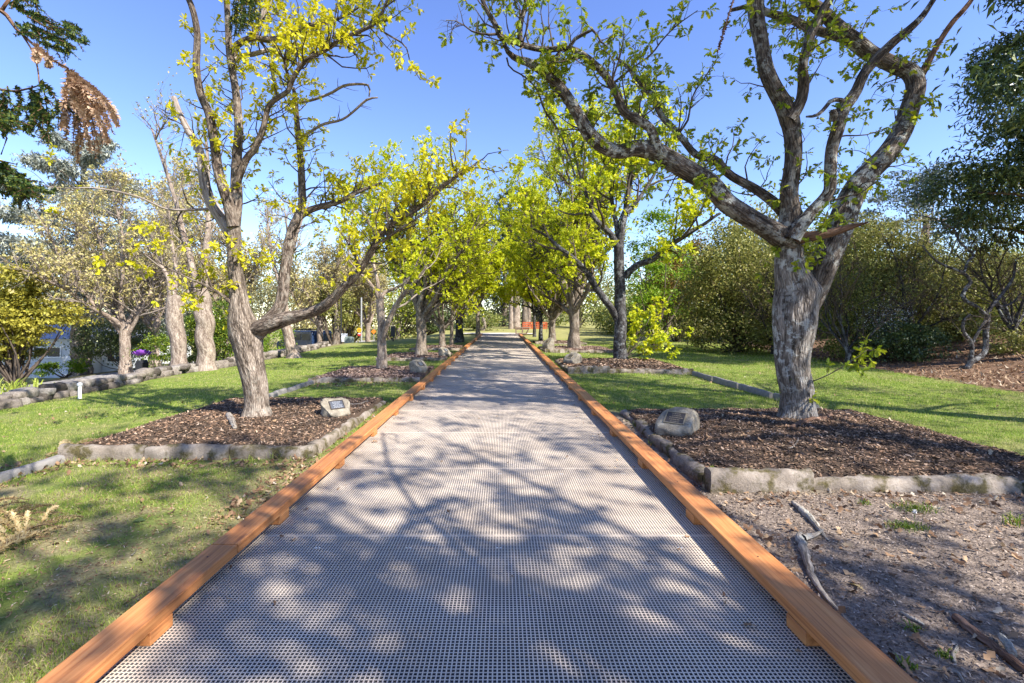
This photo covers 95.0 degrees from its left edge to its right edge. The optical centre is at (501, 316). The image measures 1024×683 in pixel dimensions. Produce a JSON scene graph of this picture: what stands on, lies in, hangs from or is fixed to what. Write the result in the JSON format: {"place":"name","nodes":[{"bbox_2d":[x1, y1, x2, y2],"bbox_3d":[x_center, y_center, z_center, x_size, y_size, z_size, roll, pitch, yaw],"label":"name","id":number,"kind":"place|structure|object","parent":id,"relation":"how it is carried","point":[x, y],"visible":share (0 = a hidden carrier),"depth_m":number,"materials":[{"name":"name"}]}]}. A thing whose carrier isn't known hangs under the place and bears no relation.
{"place":"outdoors","nodes":[
{"label":"outdoors","id":0,"kind":"place"},
{"bbox_2d":[2,340,374,392],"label":"road","id":1,"kind":"structure","parent":0,"point":[95,376],"depth_m":24.37,"materials":[{"name":"asphalt"}]},
{"bbox_2d":[276,329,331,348],"bbox_3d":[-16.893,2.083,40.019,4.970,2.080,2.410,0,0,32],"label":"van","id":2,"kind":"object","parent":1,"relation":"on","point":[309,337],"visible":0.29,"depth_m":38.66,"materials":[{"name":"blue paint"}]},
{"bbox_2d":[94,334,855,682],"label":"path","id":3,"kind":"structure","parent":0,"point":[394,568],"depth_m":2.78,"materials":[{"name":"metal"}]},
{"bbox_2d":[36,333,482,682],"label":"timber kerb","id":4,"kind":"structure","parent":3,"relation":"on","point":[147,620],"depth_m":2.55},
{"bbox_2d":[226,370,776,622],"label":"leaf litter","id":5,"kind":"object","parent":3,"relation":"on","point":[529,595],"visible":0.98,"depth_m":3.64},
{"bbox_2d":[518,333,916,682],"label":"timber kerb","id":6,"kind":"structure","parent":3,"relation":"on","point":[813,618],"depth_m":2.54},
{"bbox_2d":[0,313,1023,682],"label":"ground","id":7,"kind":"structure","parent":0,"point":[588,335],"depth_m":3.79,"materials":[{"name":"plant"}]},
{"bbox_2d":[0,377,42,393],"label":"strap plant","id":8,"kind":"object","parent":7,"relation":"on","point":[10,387],"visible":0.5,"depth_m":11.83,"materials":[{"name":"green plant"}]},
{"bbox_2d":[0,334,54,371],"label":"shrub","id":9,"kind":"object","parent":7,"relation":"on","point":[37,352],"visible":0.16,"depth_m":23.32,"materials":[{"name":"green plant"}]},
{"bbox_2d":[0,496,60,520],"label":"dead frond","id":10,"kind":"object","parent":7,"relation":"on","point":[3,498],"visible":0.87,"depth_m":3.86,"materials":[{"name":"beige plant"}]},
{"bbox_2d":[0,455,64,482],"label":"concrete kerb","id":11,"kind":"structure","parent":7,"relation":"on","point":[7,475],"depth_m":4.94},
{"bbox_2d":[0,503,64,549],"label":"dead frond","id":12,"kind":"object","parent":7,"relation":"on","point":[7,523],"visible":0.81,"depth_m":3.57,"materials":[{"name":"beige plant"}]},
{"bbox_2d":[0,505,83,552],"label":"dead frond","id":13,"kind":"object","parent":7,"relation":"on","point":[17,525],"visible":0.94,"depth_m":3.46,"materials":[{"name":"beige plant"}]},
{"bbox_2d":[0,261,103,386],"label":"maple tree","id":14,"kind":"object","parent":7,"relation":"on","point":[19,328],"visible":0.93,"depth_m":20.85,"materials":[{"name":"yellow plant"}]},
{"bbox_2d":[20,324,104,377],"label":"house","id":15,"kind":"structure","parent":7,"relation":"on","point":[61,351],"depth_m":39.22,"materials":[{"name":"white paint"}]},
{"bbox_2d":[31,358,94,378],"bbox_3d":[-25.299,2.967,26.980,3.102,1.230,2.090,0,0,-23],"label":"shrub","id":16,"kind":"object","parent":7,"relation":"on","point":[78,367],"visible":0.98,"depth_m":26.95,"materials":[{"name":"green plant"}]},
{"bbox_2d":[34,318,170,369],"bbox_3d":[-22.314,1.761,28.084,7.327,3.334,7.321,0,0,0],"label":"shrub","id":17,"kind":"object","parent":7,"relation":"on","point":[111,334],"visible":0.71,"depth_m":26.48,"materials":[{"name":"green plant"}]},
{"bbox_2d":[0,149,212,373],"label":"bare tree","id":18,"kind":"object","parent":7,"relation":"on","point":[121,324],"visible":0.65,"depth_m":23.37,"materials":[{"name":"beige plant"}]},
{"bbox_2d":[0,128,221,376],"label":"cedar tree","id":19,"kind":"object","parent":7,"relation":"on","point":[35,161],"visible":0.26,"depth_m":31.54,"materials":[{"name":"green plant"}]},
{"bbox_2d":[46,148,205,367],"bbox_3d":[-22.689,-3.761,29.128,8.178,14.222,7.972,0,0,-41],"label":"bare tree","id":20,"kind":"object","parent":7,"relation":"on","point":[91,226],"visible":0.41,"depth_m":27.88,"materials":[{"name":"beige plant"}]},
{"bbox_2d":[0,0,261,213],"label":"fir tree","id":21,"kind":"object","parent":7,"relation":"on","point":[83,104],"visible":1,"depth_m":3.17,"materials":[{"name":"green plant"}]},
{"bbox_2d":[132,349,151,369],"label":"potted plant","id":22,"kind":"object","parent":7,"relation":"on","point":[139,364],"visible":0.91,"depth_m":17.37,"materials":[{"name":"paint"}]},
{"bbox_2d":[102,326,190,371],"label":"house","id":23,"kind":"structure","parent":7,"relation":"on","point":[105,363],"depth_m":42.87,"materials":[{"name":"white paint"}]},
{"bbox_2d":[0,462,309,682],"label":"grass","id":24,"kind":"structure","parent":7,"relation":"on","point":[139,469],"depth_m":3.32,"materials":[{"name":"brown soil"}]},
{"bbox_2d":[123,332,189,367],"bbox_3d":[-17.509,1.992,24.088,2.718,2.438,2.314,0,0,0],"label":"shrub","id":25,"kind":"object","parent":7,"relation":"on","point":[158,341],"visible":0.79,"depth_m":23.81,"materials":[{"name":"green plant"}]},
{"bbox_2d":[0,341,330,410],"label":"stone wall","id":26,"kind":"structure","parent":7,"relation":"on","point":[17,397],"depth_m":11.81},
{"bbox_2d":[121,163,222,365],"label":"plane tree","id":27,"kind":"object","parent":7,"relation":"on","point":[174,324],"visible":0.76,"depth_m":15.93,"materials":[{"name":"brown plant"}]},
{"bbox_2d":[132,67,223,370],"bbox_3d":[-11.336,-3.057,16.249,3.501,10.089,2.369,0,0,7],"label":"plane tree","id":28,"kind":"object","parent":7,"relation":"on","point":[204,318],"visible":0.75,"depth_m":16.25,"materials":[{"name":"brown plant"}]},
{"bbox_2d":[122,172,292,357],"bbox_3d":[-19.191,-3.219,33.196,9.592,13.078,10.681,0,0,0],"label":"bare tree","id":29,"kind":"object","parent":7,"relation":"on","point":[252,273],"visible":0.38,"depth_m":31.51,"materials":[{"name":"beige plant"}]},
{"bbox_2d":[183,292,234,362],"bbox_3d":[-11.853,0.618,19.587,3.126,3.333,3.892,0,0,-33],"label":"shrub","id":30,"kind":"object","parent":7,"relation":"on","point":[220,336],"visible":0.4,"depth_m":18.94,"materials":[{"name":"green plant"}]},
{"bbox_2d":[58,396,385,460],"bbox_3d":[-3.592,1.590,7.040,2.935,0.380,3.419,0,0,0],"label":"garden bed","id":31,"kind":"object","parent":7,"relation":"on","point":[220,438],"visible":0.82,"depth_m":5.89,"materials":[{"name":"brown soil"}]},
{"bbox_2d":[0,0,520,416],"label":"oak tree","id":32,"kind":"object","parent":31,"relation":"on","point":[248,331],"visible":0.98,"depth_m":6.74,"materials":[{"name":"yellow plant"}]},
{"bbox_2d":[320,397,350,417],"bbox_3d":[-2.525,1.390,7.101,0.427,0.330,0.426,0,0,-38],"label":"plaque stone","id":33,"kind":"object","parent":31,"relation":"on","point":[334,407],"visible":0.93,"depth_m":7.00,"materials":[{"name":"grey stone"}]},
{"bbox_2d":[212,237,311,323],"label":"tree","id":34,"kind":"object","parent":7,"relation":"on","point":[256,297],"visible":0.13,"depth_m":54.85,"materials":[{"name":"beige plant"}]},
{"bbox_2d":[246,189,314,357],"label":"plane tree","id":35,"kind":"object","parent":7,"relation":"on","point":[290,344],"visible":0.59,"depth_m":20.47,"materials":[{"name":"brown plant"}]},
{"bbox_2d":[263,329,301,351],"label":"shrub","id":36,"kind":"object","parent":7,"relation":"on","point":[267,346],"visible":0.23,"depth_m":26.69,"materials":[{"name":"green plant"}]},
{"bbox_2d":[269,380,313,396],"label":"concrete kerb","id":37,"kind":"structure","parent":7,"relation":"on","point":[288,390],"depth_m":10.42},
{"bbox_2d":[250,251,338,337],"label":"tree","id":38,"kind":"object","parent":7,"relation":"on","point":[308,325],"visible":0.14,"depth_m":58.30,"materials":[{"name":"green plant"}]},
{"bbox_2d":[256,210,385,341],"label":"bare tree","id":39,"kind":"object","parent":7,"relation":"on","point":[334,268],"visible":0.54,"depth_m":37.64,"materials":[{"name":"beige plant"}]},
{"bbox_2d":[313,280,358,344],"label":"tree","id":40,"kind":"object","parent":7,"relation":"on","point":[335,314],"visible":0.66,"depth_m":37.78,"materials":[{"name":"green plant"}]},
{"bbox_2d":[311,293,385,342],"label":"golden tree","id":41,"kind":"object","parent":7,"relation":"on","point":[350,329],"visible":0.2,"depth_m":49.56,"materials":[{"name":"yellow plant"}]},
{"bbox_2d":[302,228,395,341],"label":"bare tree","id":42,"kind":"object","parent":7,"relation":"on","point":[365,292],"visible":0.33,"depth_m":43.56,"materials":[{"name":"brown plant"}]},
{"bbox_2d":[329,251,411,339],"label":"tree","id":43,"kind":"object","parent":7,"relation":"on","point":[387,287],"visible":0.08,"depth_m":65.01,"materials":[{"name":"green plant"}]},
{"bbox_2d":[308,365,433,382],"bbox_3d":[-3.455,1.607,13.101,2.832,0.345,3.041,0,0,0],"label":"garden bed","id":44,"kind":"object","parent":7,"relation":"on","point":[370,373],"visible":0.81,"depth_m":12.15,"materials":[{"name":"brown wood"}]},
{"bbox_2d":[327,172,457,367],"bbox_3d":[-3.057,-1.386,13.398,3.564,5.928,3.486,0,0,-28],"label":"oak tree","id":45,"kind":"object","parent":44,"relation":"on","point":[414,276],"visible":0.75,"depth_m":13.47,"materials":[{"name":"green plant"}]},
{"bbox_2d":[409,359,427,372],"bbox_3d":[-2.293,1.399,12.998,0.416,0.434,0.439,0,0,30],"label":"plaque stone","id":46,"kind":"object","parent":44,"relation":"on","point":[418,365],"visible":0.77,"depth_m":12.87,"materials":[{"name":"grey stone"}]},
{"bbox_2d":[370,288,416,340],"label":"tree","id":47,"kind":"object","parent":7,"relation":"on","point":[410,321],"visible":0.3,"depth_m":47.73,"materials":[{"name":"green plant"}]},
{"bbox_2d":[376,352,452,360],"bbox_3d":[-3.385,1.620,18.737,2.688,0.343,2.968,0,0,0],"label":"garden bed","id":48,"kind":"object","parent":7,"relation":"on","point":[411,356],"visible":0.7,"depth_m":17.66,"materials":[{"name":"stone"}]},
{"bbox_2d":[325,125,515,354],"bbox_3d":[-3.182,-2.799,18.768,7.690,8.980,6.403,0,0,0],"label":"oak tree","id":49,"kind":"object","parent":48,"relation":"on","point":[423,309],"visible":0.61,"depth_m":18.06,"materials":[{"name":"green plant"}]},
{"bbox_2d":[392,295,454,337],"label":"tree","id":50,"kind":"object","parent":7,"relation":"on","point":[432,327],"visible":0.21,"depth_m":50.97,"materials":[{"name":"green plant"}]},
{"bbox_2d":[409,344,462,350],"bbox_3d":[-3.250,1.621,24.044,2.420,0.333,3.136,0,0,0],"label":"garden bed","id":51,"kind":"object","parent":7,"relation":"on","point":[451,347],"visible":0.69,"depth_m":23.12,"materials":[{"name":"stone"}]},
{"bbox_2d":[384,221,506,345],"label":"oak tree","id":52,"kind":"object","parent":51,"relation":"on","point":[442,325],"visible":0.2,"depth_m":23.96,"materials":[{"name":"green plant"}]},
{"bbox_2d":[421,181,497,342],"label":"oak tree","id":53,"kind":"object","parent":7,"relation":"on","point":[459,336],"visible":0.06,"depth_m":28.64,"materials":[{"name":"green plant"}]},
{"bbox_2d":[463,310,506,330],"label":"tree","id":54,"kind":"object","parent":7,"relation":"on","point":[484,324],"visible":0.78,"depth_m":49.87,"materials":[{"name":"green plant"}]},
{"bbox_2d":[469,234,522,336],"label":"oak tree","id":55,"kind":"object","parent":7,"relation":"on","point":[500,262],"visible":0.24,"depth_m":37.57,"materials":[{"name":"green plant"}]},
{"bbox_2d":[477,210,520,326],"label":"pine tree","id":56,"kind":"object","parent":7,"relation":"on","point":[504,311],"visible":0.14,"depth_m":61.73,"materials":[{"name":"green plant"}]},
{"bbox_2d":[4,216,1018,346],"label":"distant wood","id":57,"kind":"object","parent":7,"relation":"on","point":[273,341],"depth_m":82.63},
{"bbox_2d":[0,344,1023,682],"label":"grass","id":58,"kind":"structure","parent":7,"relation":"on","point":[594,396],"depth_m":8.39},
{"bbox_2d":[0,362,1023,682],"bbox_3d":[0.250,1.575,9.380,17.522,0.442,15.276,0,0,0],"label":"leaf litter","id":59,"kind":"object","parent":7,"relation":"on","point":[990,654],"visible":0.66,"depth_m":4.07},
{"bbox_2d":[494,188,534,328],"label":"gum tree","id":60,"kind":"object","parent":7,"relation":"on","point":[510,321],"visible":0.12,"depth_m":53.84,"materials":[{"name":"green plant"}]},
{"bbox_2d":[501,272,542,336],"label":"oak tree","id":61,"kind":"object","parent":7,"relation":"on","point":[534,320],"visible":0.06,"depth_m":36.92,"materials":[{"name":"green plant"}]},
{"bbox_2d":[492,205,555,328],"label":"gum tree","id":62,"kind":"object","parent":7,"relation":"on","point":[516,317],"visible":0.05,"depth_m":54.63,"materials":[{"name":"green plant"}]},
{"bbox_2d":[492,211,565,340],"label":"oak tree","id":63,"kind":"object","parent":7,"relation":"on","point":[506,294],"visible":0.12,"depth_m":32.25,"materials":[{"name":"green plant"}]},
{"bbox_2d":[519,299,568,325],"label":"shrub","id":64,"kind":"object","parent":7,"relation":"on","point":[557,322],"visible":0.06,"depth_m":65.30,"materials":[{"name":"green plant"}]},
{"bbox_2d":[533,340,586,344],"bbox_3d":[3.452,1.604,28.745,3.023,0.352,2.931,0,0,0],"label":"garden bed","id":65,"kind":"object","parent":7,"relation":"on","point":[561,342],"visible":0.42,"depth_m":27.62,"materials":[{"name":"stone"}]},
{"bbox_2d":[498,153,615,340],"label":"oak tree","id":66,"kind":"object","parent":65,"relation":"on","point":[555,311],"visible":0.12,"depth_m":27.70,"materials":[{"name":"green plant"}]},
{"bbox_2d":[538,345,612,352],"bbox_3d":[3.565,1.597,22.949,3.390,0.363,3.740,0,0,0],"label":"garden bed","id":67,"kind":"object","parent":7,"relation":"on","point":[582,349],"visible":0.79,"depth_m":21.35,"materials":[{"name":"stone"}]},
{"bbox_2d":[467,69,648,347],"bbox_3d":[1.916,-4.965,22.986,10.380,13.137,7.462,0,0,24],"label":"oak tree","id":68,"kind":"object","parent":67,"relation":"on","point":[575,298],"visible":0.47,"depth_m":22.65,"materials":[{"name":"green plant"}]},
{"bbox_2d":[558,267,613,327],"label":"tree","id":69,"kind":"object","parent":7,"relation":"on","point":[581,321],"visible":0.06,"depth_m":57.45,"materials":[{"name":"green plant"}]},
{"bbox_2d":[555,357,693,374],"bbox_3d":[3.647,1.567,15.103,3.624,0.409,3.630,0,0,0],"label":"garden bed","id":70,"kind":"object","parent":7,"relation":"on","point":[591,365],"visible":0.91,"depth_m":13.75,"materials":[{"name":"brown soil"}]},
{"bbox_2d":[563,352,581,363],"bbox_3d":[2.253,1.358,15.006,0.442,0.435,0.630,0,0,-30],"label":"plaque stone","id":71,"kind":"object","parent":70,"relation":"on","point":[573,358],"visible":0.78,"depth_m":14.84,"materials":[{"name":"grey stone"}]},
{"bbox_2d":[501,69,730,359],"bbox_3d":[3.404,-3.295,15.868,7.433,10.339,4.331,0,0,-10],"label":"oak tree","id":72,"kind":"object","parent":70,"relation":"on","point":[691,213],"visible":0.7,"depth_m":15.70,"materials":[{"name":"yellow plant"}]},
{"bbox_2d":[579,294,706,335],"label":"shrub","id":73,"kind":"object","parent":7,"relation":"on","point":[602,315],"visible":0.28,"depth_m":43.36,"materials":[{"name":"green plant"}]},
{"bbox_2d":[598,204,702,344],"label":"tree","id":74,"kind":"object","parent":7,"relation":"on","point":[658,215],"visible":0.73,"depth_m":26.88,"materials":[{"name":"green plant"}]},
{"bbox_2d":[631,230,727,341],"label":"tree","id":75,"kind":"object","parent":7,"relation":"on","point":[676,264],"visible":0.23,"depth_m":30.55,"materials":[{"name":"green plant"}]},
{"bbox_2d":[632,231,733,336],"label":"tree","id":76,"kind":"object","parent":7,"relation":"on","point":[646,257],"visible":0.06,"depth_m":37.16,"materials":[{"name":"green plant"}]},
{"bbox_2d":[666,216,807,354],"bbox_3d":[11.250,-1.319,22.306,6.669,7.586,6.660,0,0,25],"label":"shrub","id":77,"kind":"object","parent":7,"relation":"on","point":[738,336],"visible":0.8,"depth_m":21.55,"materials":[{"name":"green plant"}]},
{"bbox_2d":[672,185,815,334],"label":"tree","id":78,"kind":"object","parent":7,"relation":"on","point":[730,220],"visible":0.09,"depth_m":30.15,"materials":[{"name":"green plant"}]},
{"bbox_2d":[692,371,819,407],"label":"concrete kerb","id":79,"kind":"structure","parent":7,"relation":"on","point":[738,386],"depth_m":10.61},
{"bbox_2d":[728,228,858,354],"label":"tree","id":80,"kind":"object","parent":7,"relation":"on","point":[767,310],"visible":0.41,"depth_m":20.11,"materials":[{"name":"green plant"}]},
{"bbox_2d":[791,500,828,540],"bbox_3d":[2.449,1.604,3.720,0.064,0.064,0.688,0,0,12],"label":"fallen stick","id":81,"kind":"object","parent":7,"relation":"on","point":[807,515],"visible":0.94,"depth_m":3.74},
{"bbox_2d":[620,407,1023,493],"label":"garden bed","id":82,"kind":"object","parent":7,"relation":"on","point":[858,464],"visible":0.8,"depth_m":4.99,"materials":[{"name":"wood"}]},
{"bbox_2d":[654,407,699,436],"bbox_3d":[2.280,1.377,6.104,0.472,0.353,0.502,0,0,38],"label":"plaque stone","id":83,"kind":"object","parent":82,"relation":"on","point":[678,421],"visible":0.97,"depth_m":6.00,"materials":[{"name":"grey stone"}]},
{"bbox_2d":[437,0,973,419],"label":"oak tree","id":84,"kind":"object","parent":82,"relation":"on","point":[802,288],"visible":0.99,"depth_m":6.48,"materials":[{"name":"grey plant"}]},
{"bbox_2d":[795,529,857,629],"bbox_3d":[2.032,1.603,3.005,0.208,0.063,1.274,0,0,28],"label":"fallen stick","id":85,"kind":"object","parent":7,"relation":"on","point":[801,538],"visible":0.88,"depth_m":3.03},
{"bbox_2d":[770,202,942,363],"bbox_3d":[12.196,-1.109,16.952,4.557,5.752,4.573,0,0,0],"label":"tree","id":86,"kind":"object","parent":7,"relation":"on","point":[840,300],"visible":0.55,"depth_m":16.46,"materials":[{"name":"green plant"}]},
{"bbox_2d":[695,486,1023,682],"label":"soil crumb","id":87,"kind":"object","parent":7,"relation":"on","point":[930,617],"visible":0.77,"depth_m":3.07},
{"bbox_2d":[804,226,922,360],"bbox_3d":[14.017,-0.867,18.159,5.232,5.956,3.930,0,0,0],"label":"shrub","id":88,"kind":"object","parent":7,"relation":"on","point":[828,343],"visible":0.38,"depth_m":17.86,"materials":[{"name":"green plant"}]},
{"bbox_2d":[850,282,916,359],"bbox_3d":[13.707,0.195,16.510,2.577,2.790,2.330,0,0,0],"label":"shrub","id":89,"kind":"object","parent":7,"relation":"on","point":[896,325],"visible":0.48,"depth_m":16.54,"materials":[{"name":"green plant"}]},
{"bbox_2d":[811,209,957,347],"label":"tree","id":90,"kind":"object","parent":7,"relation":"on","point":[896,241],"visible":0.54,"depth_m":18.69,"materials":[{"name":"green plant"}]},
{"bbox_2d":[819,248,955,332],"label":"tree","id":91,"kind":"object","parent":7,"relation":"on","point":[887,295],"visible":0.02,"depth_m":23.82,"materials":[{"name":"green plant"}]},
{"bbox_2d":[760,331,1023,391],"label":"leaf litter","id":92,"kind":"object","parent":7,"relation":"on","point":[998,376],"visible":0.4,"depth_m":13.23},
{"bbox_2d":[884,519,930,532],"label":"grass tuft","id":93,"kind":"object","parent":7,"relation":"on","point":[905,525],"visible":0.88,"depth_m":3.57,"materials":[{"name":"green plant"}]},
{"bbox_2d":[849,315,968,362],"bbox_3d":[13.833,0.906,16.096,3.282,2.062,3.433,0,0,-31],"label":"shrub","id":94,"kind":"object","parent":7,"relation":"on","point":[916,341],"visible":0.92,"depth_m":15.57,"materials":[{"name":"green plant"}]},
{"bbox_2d":[888,499,943,513],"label":"grass tuft","id":95,"kind":"object","parent":7,"relation":"on","point":[914,507],"visible":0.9,"depth_m":3.92,"materials":[{"name":"green plant"}]},
{"bbox_2d":[855,189,990,331],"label":"tree","id":96,"kind":"object","parent":7,"relation":"on","point":[919,280],"visible":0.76,"depth_m":16.90,"materials":[{"name":"green plant"}]},
{"bbox_2d":[839,0,1023,133],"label":"evergreen tree","id":97,"kind":"object","parent":7,"relation":"on","point":[996,47],"visible":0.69,"depth_m":8.04,"materials":[{"name":"green plant"}]},
{"bbox_2d":[859,159,1022,256],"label":"gum tree","id":98,"kind":"object","parent":7,"relation":"on","point":[913,185],"visible":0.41,"depth_m":39.77,"materials":[{"name":"green plant"}]},
{"bbox_2d":[882,233,1023,343],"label":"shrub","id":99,"kind":"object","parent":7,"relation":"on","point":[949,327],"visible":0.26,"depth_m":18.25,"materials":[{"name":"green plant"}]},
{"bbox_2d":[889,0,1023,253],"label":"evergreen tree","id":100,"kind":"object","parent":7,"relation":"on","point":[1003,80],"visible":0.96,"depth_m":13.84,"materials":[{"name":"green plant"}]},
{"bbox_2d":[890,200,1023,343],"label":"tree","id":101,"kind":"object","parent":7,"relation":"on","point":[1008,319],"visible":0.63,"depth_m":15.53,"materials":[{"name":"green plant"}]},
{"bbox_2d":[903,202,1023,368],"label":"bare tree","id":102,"kind":"object","parent":7,"relation":"on","point":[986,327],"visible":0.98,"depth_m":13.64,"materials":[{"name":"grey plant"}]},
{"bbox_2d":[920,108,1023,257],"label":"evergreen tree","id":103,"kind":"object","parent":7,"relation":"on","point":[1011,133],"visible":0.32,"depth_m":15.33,"materials":[{"name":"green plant"}]},
{"bbox_2d":[934,231,1023,327],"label":"tree","id":104,"kind":"object","parent":7,"relation":"on","point":[1011,250],"visible":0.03,"depth_m":20.86,"materials":[{"name":"green plant"}]},
{"bbox_2d":[949,260,1023,339],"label":"shrub","id":105,"kind":"object","parent":7,"relation":"on","point":[998,318],"visible":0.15,"depth_m":17.33,"materials":[{"name":"green plant"}]},
{"bbox_2d":[951,613,1023,674],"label":"fallen stick","id":106,"kind":"object","parent":7,"relation":"on","point":[1003,653],"visible":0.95,"depth_m":2.29,"materials":[{"name":"wood"}]},
{"bbox_2d":[974,315,1023,355],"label":"shrub","id":107,"kind":"object","parent":7,"relation":"on","point":[1015,341],"visible":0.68,"depth_m":14.39,"materials":[{"name":"green plant"}]},
{"bbox_2d":[997,633,1017,656],"bbox_3d":[2.449,1.582,2.279,0.040,0.048,0.176,0,0,32],"label":"fallen stick","id":108,"kind":"object","parent":7,"relation":"on","point":[1006,642],"visible":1,"depth_m":2.25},
{"bbox_2d":[0,0,1023,325],"label":"sky","id":109,"kind":"structure","parent":0,"point":[132,48],"materials":[{"name":"blue"}]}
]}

